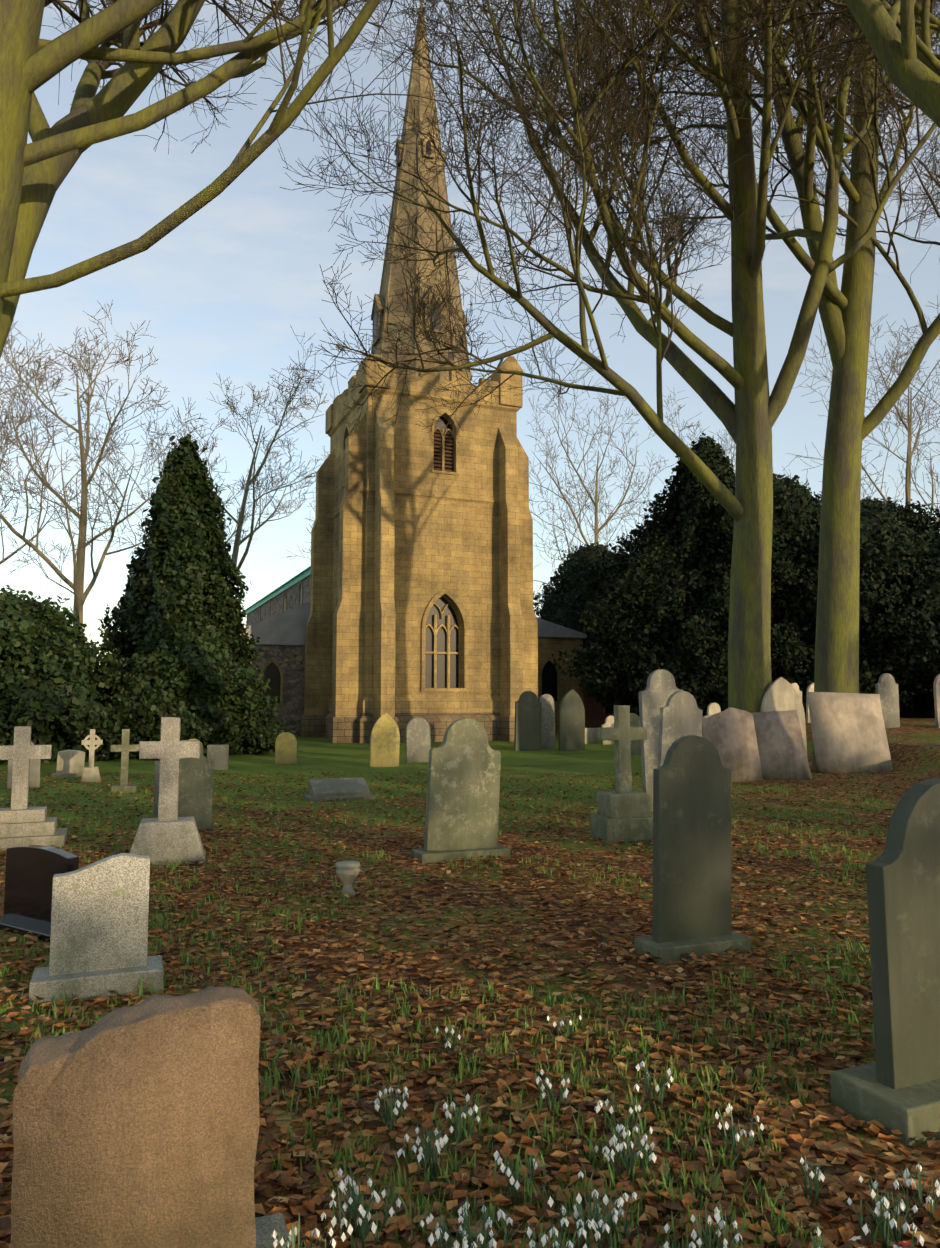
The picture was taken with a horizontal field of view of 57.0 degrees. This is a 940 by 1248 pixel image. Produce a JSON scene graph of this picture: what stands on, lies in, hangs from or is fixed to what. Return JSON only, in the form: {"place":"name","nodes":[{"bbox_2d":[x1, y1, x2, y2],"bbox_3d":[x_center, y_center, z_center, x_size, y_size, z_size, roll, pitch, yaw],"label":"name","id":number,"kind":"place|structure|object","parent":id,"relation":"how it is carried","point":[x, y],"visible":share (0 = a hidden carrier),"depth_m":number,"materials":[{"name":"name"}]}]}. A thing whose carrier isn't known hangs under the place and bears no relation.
{"place":"outdoors","nodes":[
{"label":"outdoors","id":0,"kind":"place"},
{"bbox_2d":[0,332,113,563],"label":"tree twigs","id":1,"kind":"object","parent":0,"point":[37,360],"depth_m":43.84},
{"bbox_2d":[0,299,205,631],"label":"tree twigs","id":2,"kind":"object","parent":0,"point":[31,416],"depth_m":43.80,"materials":[{"name":"plant"}]},
{"bbox_2d":[78,325,333,584],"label":"tree twigs","id":3,"kind":"object","parent":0,"point":[266,449],"depth_m":49.83,"materials":[{"name":"plant"}]},
{"bbox_2d":[286,445,327,564],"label":"tree twigs","id":4,"kind":"object","parent":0,"point":[314,510],"depth_m":65.75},
{"bbox_2d":[330,392,516,696],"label":"tower wall","id":5,"kind":"structure","parent":0,"point":[452,547],"depth_m":35.68,"materials":[{"name":"beige stone"}]},
{"bbox_2d":[425,417,461,687],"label":"tower windows","id":6,"kind":"structure","parent":5,"relation":"in","point":[443,659],"depth_m":35.72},
{"bbox_2d":[0,732,939,1247],"bbox_3d":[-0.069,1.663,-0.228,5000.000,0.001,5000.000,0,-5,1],"label":"ground","id":7,"kind":"structure","parent":0,"point":[314,756],"depth_m":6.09,"materials":[{"name":"plant"}]},
{"bbox_2d":[7,742,40,788],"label":"stone","id":8,"kind":"object","parent":7,"relation":"on","point":[34,776],"visible":0.17,"depth_m":16.52,"materials":[{"name":"stone"}]},
{"bbox_2d":[0,915,50,941],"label":"stone base","id":9,"kind":"object","parent":7,"relation":"on","point":[12,925],"visible":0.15,"depth_m":6.22,"materials":[{"name":"black stone"}]},
{"bbox_2d":[4,845,78,927],"bbox_3d":[-3.156,1.922,6.355,0.780,0.560,0.090,-3,-6,32],"label":"stone","id":10,"kind":"object","parent":9,"relation":"on","point":[31,870],"visible":0.83,"depth_m":6.33,"materials":[{"name":"black stone"}]},
{"bbox_2d":[0,726,66,850],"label":"cross","id":11,"kind":"object","parent":7,"relation":"on","point":[22,823],"visible":0.96,"depth_m":9.96,"materials":[{"name":"stone"}]},
{"bbox_2d":[52,773,82,776],"bbox_3d":[-8.784,3.313,18.986,0.700,0.080,0.300,2,-5,-22],"label":"stone base","id":12,"kind":"object","parent":7,"relation":"on","point":[68,774],"visible":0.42,"depth_m":18.86,"materials":[{"name":"stone"}]},
{"bbox_2d":[56,750,84,773],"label":"stone","id":13,"kind":"object","parent":12,"relation":"on","point":[70,761],"visible":0.81,"depth_m":18.96,"materials":[{"name":"stone"}]},
{"bbox_2d":[0,585,160,764],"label":"bush leaves","id":14,"kind":"object","parent":7,"relation":"on","point":[79,697],"depth_m":23.15,"materials":[{"name":"green plant"}]},
{"bbox_2d":[81,729,102,781],"bbox_3d":[-7.796,2.715,17.825,0.400,1.090,0.298,2,-5,-22],"label":"celtic cross","id":15,"kind":"object","parent":7,"relation":"on","point":[91,772],"visible":0.98,"depth_m":17.77,"materials":[{"name":"stone"}]},
{"bbox_2d":[28,955,163,1004],"bbox_3d":[-2.159,2.067,5.027,0.700,0.130,0.300,2,-5,-21],"label":"stone base","id":16,"kind":"object","parent":7,"relation":"on","point":[82,985],"visible":0.79,"depth_m":4.90,"materials":[{"name":"grey stone"}]},
{"bbox_2d":[49,853,149,975],"bbox_3d":[-2.159,1.689,5.061,0.520,0.658,0.100,2,-5,-21],"label":"stone","id":17,"kind":"object","parent":16,"relation":"on","point":[99,915],"visible":0.88,"depth_m":5.02,"materials":[{"name":"grey stone"}]},
{"bbox_2d":[110,729,139,792],"bbox_3d":[-6.315,2.505,15.821,0.500,1.158,0.320,2,-5,-22],"label":"cross","id":18,"kind":"object","parent":7,"relation":"on","point":[124,748],"visible":0.9,"depth_m":15.76,"materials":[{"name":"beige stone"}]},
{"bbox_2d":[153,761,159,817],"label":"stone","id":19,"kind":"object","parent":7,"relation":"on","point":[156,784],"visible":0.23,"depth_m":12.40,"materials":[{"name":"grey stone"}]},
{"bbox_2d":[129,717,205,864],"bbox_3d":[-3.178,1.745,9.132,0.804,1.517,0.561,2,-5,-17],"label":"cross","id":20,"kind":"object","parent":7,"relation":"on","point":[169,833],"visible":0.96,"depth_m":9.02,"materials":[{"name":"stone"}]},
{"bbox_2d":[91,434,261,707],"bbox_3d":[-10.366,-1.049,30.374,6.711,11.432,5.960,0,-5,1],"label":"conifer tree","id":21,"kind":"object","parent":7,"relation":"on","point":[156,581],"depth_m":29.36,"materials":[{"name":"green plant"}]},
{"bbox_2d":[0,0,380,357],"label":"branches","id":22,"kind":"object","parent":7,"relation":"on","point":[34,173],"visible":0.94,"depth_m":9.70,"materials":[{"name":"green plant"}]},
{"bbox_2d":[42,0,743,153],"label":"tree twigs","id":23,"kind":"object","parent":22,"relation":"attached to","point":[116,40],"visible":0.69,"depth_m":13.34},
{"bbox_2d":[99,635,287,760],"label":"bush leaves","id":24,"kind":"object","parent":7,"relation":"on","point":[249,696],"depth_m":25.91,"materials":[{"name":"green plant"}]},
{"bbox_2d":[178,753,212,829],"bbox_3d":[-3.685,2.162,11.225,0.666,1.056,0.150,2,-5,-22],"label":"stone","id":25,"kind":"object","parent":7,"relation":"on","point":[195,787],"visible":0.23,"depth_m":11.22,"materials":[{"name":"grey stone"}]},
{"bbox_2d":[189,739,202,753],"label":"stone","id":26,"kind":"object","parent":7,"relation":"on","point":[201,748],"visible":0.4,"depth_m":22.30,"materials":[{"name":"yellow stone"}]},
{"bbox_2d":[207,745,228,769],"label":"stone","id":27,"kind":"object","parent":7,"relation":"on","point":[217,756],"visible":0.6,"depth_m":20.74,"materials":[{"name":"grey stone"}]},
{"bbox_2d":[255,1213,290,1247],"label":"stone base","id":28,"kind":"object","parent":7,"relation":"on","point":[265,1225],"visible":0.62,"depth_m":2.65,"materials":[{"name":"stone"}]},
{"bbox_2d":[10,986,260,1247],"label":"stone","id":29,"kind":"object","parent":28,"relation":"on","point":[136,1126],"visible":1,"depth_m":2.36,"materials":[{"name":"brown stone"}]},
{"bbox_2d":[275,732,296,763],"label":"stone","id":30,"kind":"object","parent":7,"relation":"on","point":[285,747],"visible":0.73,"depth_m":22.73,"materials":[{"name":"yellow stone"}]},
{"bbox_2d":[303,778,375,801],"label":"grave slab","id":31,"kind":"structure","parent":7,"relation":"on","point":[341,789],"depth_m":14.62,"materials":[{"name":"grey stone"}]},
{"bbox_2d":[335,861,360,895],"bbox_3d":[-1.055,2.200,7.465,0.220,0.280,0.217,0,-5,1],"label":"urn","id":32,"kind":"object","parent":7,"relation":"on","point":[347,872],"visible":0.85,"depth_m":7.41,"materials":[{"name":"stone"}]},
{"bbox_2d":[369,713,399,766],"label":"stone","id":33,"kind":"object","parent":7,"relation":"on","point":[384,742],"visible":0.9,"depth_m":21.80,"materials":[{"name":"yellow stone"}]},
{"bbox_2d":[240,566,586,735],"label":"nave aisles","id":34,"kind":"object","parent":7,"relation":"on","point":[277,618],"visible":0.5,"depth_m":40.34,"materials":[{"name":"stone"}]},
{"bbox_2d":[405,718,430,762],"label":"stone","id":35,"kind":"object","parent":7,"relation":"on","point":[417,732],"visible":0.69,"depth_m":23.32,"materials":[{"name":"grey stone"}]},
{"bbox_2d":[300,354,537,742],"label":"church tower","id":36,"kind":"structure","parent":7,"relation":"on","point":[347,712],"depth_m":35.34,"materials":[{"name":"beige stone"}]},
{"bbox_2d":[371,0,471,380],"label":"spire","id":37,"kind":"structure","parent":36,"relation":"on","point":[390,284],"depth_m":38.72,"materials":[{"name":"stone"}]},
{"bbox_2d":[411,844,509,862],"bbox_3d":[-0.098,2.451,9.240,1.000,0.100,0.360,2,-5,-21],"label":"stone base","id":38,"kind":"object","parent":7,"relation":"on","point":[423,855],"visible":0.75,"depth_m":9.07,"materials":[{"name":"grey stone"}]},
{"bbox_2d":[424,719,500,850],"bbox_3d":[-0.077,1.736,9.338,0.866,1.423,0.162,2,-5,-21],"label":"stone","id":39,"kind":"object","parent":38,"relation":"on","point":[463,790],"visible":0.98,"depth_m":9.28,"materials":[{"name":"grey stone"}]},
{"bbox_2d":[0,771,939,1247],"bbox_3d":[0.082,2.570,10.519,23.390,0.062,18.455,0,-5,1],"label":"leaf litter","id":40,"kind":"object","parent":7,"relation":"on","point":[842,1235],"visible":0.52,"depth_m":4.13,"materials":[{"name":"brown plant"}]},
{"bbox_2d":[514,691,541,750],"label":"stone","id":41,"kind":"object","parent":7,"relation":"on","point":[528,718],"visible":0.9,"depth_m":28.74,"materials":[{"name":"stone"}]},
{"bbox_2d":[539,694,555,748],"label":"stone","id":42,"kind":"object","parent":7,"relation":"on","point":[547,727],"visible":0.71,"depth_m":29.70,"materials":[{"name":"grey stone"}]},
{"bbox_2d":[558,689,584,750],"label":"stone","id":43,"kind":"object","parent":7,"relation":"on","point":[571,725],"visible":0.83,"depth_m":28.63,"materials":[{"name":"stone"}]},
{"bbox_2d":[533,541,627,664],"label":"yew leaves","id":44,"kind":"object","parent":7,"relation":"on","point":[564,571],"depth_m":50.00,"materials":[{"name":"green plant"}]},
{"bbox_2d":[585,728,597,743],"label":"stone","id":45,"kind":"object","parent":7,"relation":"on","point":[591,735],"visible":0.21,"depth_m":33.08,"materials":[{"name":"stone"}]},
{"bbox_2d":[583,660,613,727],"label":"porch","id":46,"kind":"object","parent":7,"relation":"on","point":[596,714],"visible":0.06,"depth_m":45.21,"materials":[{"name":"brick"}]},
{"bbox_2d":[260,0,939,712],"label":"tree","id":47,"kind":"object","parent":7,"relation":"on","point":[604,68],"depth_m":18.96,"materials":[{"name":"brown plant"}]},
{"bbox_2d":[262,1011,939,1247],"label":"snowdrops","id":48,"kind":"object","parent":7,"relation":"on","point":[361,1225],"visible":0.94,"depth_m":2.74,"materials":[{"name":"white plant"}]},
{"bbox_2d":[601,716,613,744],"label":"stone","id":49,"kind":"object","parent":7,"relation":"on","point":[609,721],"visible":0.44,"depth_m":32.60,"materials":[{"name":"stone"}]},
{"bbox_2d":[590,705,652,843],"bbox_3d":[1.855,1.806,10.483,0.670,1.637,0.531,1,-5,-14],"label":"cross","id":50,"kind":"object","parent":7,"relation":"on","point":[624,811],"visible":0.92,"depth_m":10.32,"materials":[{"name":"grey stone"}]},
{"bbox_2d":[630,713,640,755],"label":"stone","id":51,"kind":"object","parent":7,"relation":"on","point":[635,744],"visible":0.25,"depth_m":26.12,"materials":[{"name":"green stone"}]},
{"bbox_2d":[638,669,683,809],"bbox_3d":[2.981,1.788,13.272,0.842,2.180,0.090,2,-5,-21],"label":"stone","id":52,"kind":"object","parent":7,"relation":"on","point":[658,691],"visible":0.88,"depth_m":13.17,"materials":[{"name":"grey stone"}]},
{"bbox_2d":[658,691,702,767],"bbox_3d":[2.720,1.788,11.259,0.677,1.833,0.150,2,-5,-19],"label":"stone","id":53,"kind":"object","parent":7,"relation":"on","point":[681,712],"visible":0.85,"depth_m":11.24,"materials":[{"name":"grey stone"}]},
{"bbox_2d":[634,931,750,962],"bbox_3d":[1.489,2.149,5.788,0.720,0.100,0.300,2,-5,-20],"label":"stone base","id":54,"kind":"object","parent":7,"relation":"on","point":[698,948],"visible":0.6,"depth_m":5.67,"materials":[{"name":"grey stone"}]},
{"bbox_2d":[652,735,730,942],"bbox_3d":[1.502,1.438,5.843,0.600,1.366,0.094,2,-5,-20],"label":"stone","id":55,"kind":"object","parent":54,"relation":"on","point":[692,837],"visible":0.88,"depth_m":5.80,"materials":[{"name":"stone"}]},
{"bbox_2d":[707,703,720,714],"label":"stone","id":56,"kind":"object","parent":7,"relation":"on","point":[713,708],"visible":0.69,"depth_m":29.63,"materials":[{"name":"stone"}]},
{"bbox_2d":[522,0,939,768],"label":"bare tree","id":57,"kind":"object","parent":7,"relation":"on","point":[846,316],"depth_m":21.09,"materials":[{"name":"brown plant"}]},
{"bbox_2d":[702,707,762,781],"bbox_3d":[5.423,2.516,18.003,1.166,1.560,0.482,1,-5,-9],"label":"slab","id":58,"kind":"object","parent":7,"relation":"on","point":[729,733],"depth_m":17.98,"materials":[{"name":"grey stone"}]},
{"bbox_2d":[571,432,896,717],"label":"yew leaves","id":59,"kind":"object","parent":7,"relation":"on","point":[693,505],"depth_m":35.86,"materials":[{"name":"green plant"}]},
{"bbox_2d":[751,710,811,779],"bbox_3d":[6.550,2.608,18.511,1.296,1.521,0.547,0,-5,-5],"label":"slab","id":60,"kind":"object","parent":7,"relation":"on","point":[781,749],"depth_m":18.47,"materials":[{"name":"grey stone"}]},
{"bbox_2d":[761,677,806,754],"bbox_3d":[6.806,2.250,18.785,0.980,2.199,0.214,1,-5,-7],"label":"stone","id":61,"kind":"object","parent":7,"relation":"on","point":[781,694],"visible":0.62,"depth_m":18.82,"materials":[{"name":"stone"}]},
{"bbox_2d":[806,692,892,772],"bbox_3d":[8.903,2.564,20.308,1.775,1.942,0.772,0,-5,-1],"label":"slab","id":62,"kind":"object","parent":7,"relation":"on","point":[849,735],"depth_m":20.24,"materials":[{"name":"grey stone"}]},
{"bbox_2d":[782,296,939,524],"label":"tree twigs","id":63,"kind":"object","parent":7,"relation":"on","point":[887,389],"depth_m":52.24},
{"bbox_2d":[849,1236,910,1247],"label":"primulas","id":64,"kind":"object","parent":7,"relation":"on","point":[904,1243],"visible":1,"depth_m":2.54,"materials":[{"name":"red"}]},
{"bbox_2d":[830,1062,939,1145],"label":"stone base","id":65,"kind":"object","parent":7,"relation":"on","point":[860,1092],"visible":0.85,"depth_m":3.40,"materials":[{"name":"grey stone"}]},
{"bbox_2d":[866,778,939,1089],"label":"stone","id":66,"kind":"object","parent":65,"relation":"on","point":[903,882],"visible":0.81,"depth_m":3.54,"materials":[{"name":"stone"}]},
{"bbox_2d":[0,0,939,664],"label":"sky","id":67,"kind":"structure","parent":0,"point":[222,293],"materials":[{"name":"blue"}]},
{"bbox_2d":[609,387,808,551],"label":"tree twigs","id":68,"kind":"object","parent":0,"point":[690,447],"depth_m":58.73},
{"bbox_2d":[549,0,939,143],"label":"branches","id":69,"kind":"object","parent":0,"point":[913,78],"depth_m":11.20,"materials":[{"name":"brown plant"}]},
{"bbox_2d":[650,0,939,209],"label":"tree branches","id":70,"kind":"object","parent":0,"point":[822,12],"depth_m":15.44,"materials":[{"name":"brown plant"}]},
{"bbox_2d":[805,717,939,783],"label":"ground bank","id":71,"kind":"structure","parent":0,"point":[914,750],"depth_m":20.96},
{"bbox_2d":[527,368,677,595],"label":"tree twigs","id":72,"kind":"object","parent":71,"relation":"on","point":[565,473],"depth_m":63.20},
{"bbox_2d":[552,473,939,717],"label":"yew leaves","id":73,"kind":"object","parent":71,"relation":"on","point":[801,498],"depth_m":35.33,"materials":[{"name":"green plant"}]},
{"bbox_2d":[791,683,801,700],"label":"stone","id":74,"kind":"object","parent":71,"relation":"on","point":[796,687],"visible":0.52,"depth_m":31.74,"materials":[{"name":"stone"}]},
{"bbox_2d":[806,683,813,722],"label":"stone","id":75,"kind":"object","parent":71,"relation":"on","point":[810,688],"visible":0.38,"depth_m":30.51,"materials":[{"name":"stone"}]},
{"bbox_2d":[771,496,939,717],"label":"yew leaves","id":76,"kind":"object","parent":71,"relation":"on","point":[886,515],"depth_m":34.10,"materials":[{"name":"green plant"}]},
{"bbox_2d":[875,673,899,727],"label":"stone","id":77,"kind":"object","parent":71,"relation":"on","point":[886,685],"visible":0.77,"depth_m":26.67,"materials":[{"name":"grey stone"}]},
{"bbox_2d":[888,533,939,717],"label":"yew leaves","id":78,"kind":"object","parent":71,"relation":"on","point":[910,706],"visible":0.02,"depth_m":34.93,"materials":[{"name":"green plant"}]},
{"bbox_2d":[933,674,939,727],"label":"stone","id":79,"kind":"object","parent":71,"relation":"on","point":[936,687],"visible":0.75,"depth_m":26.53,"materials":[{"name":"grey stone"}]}
]}

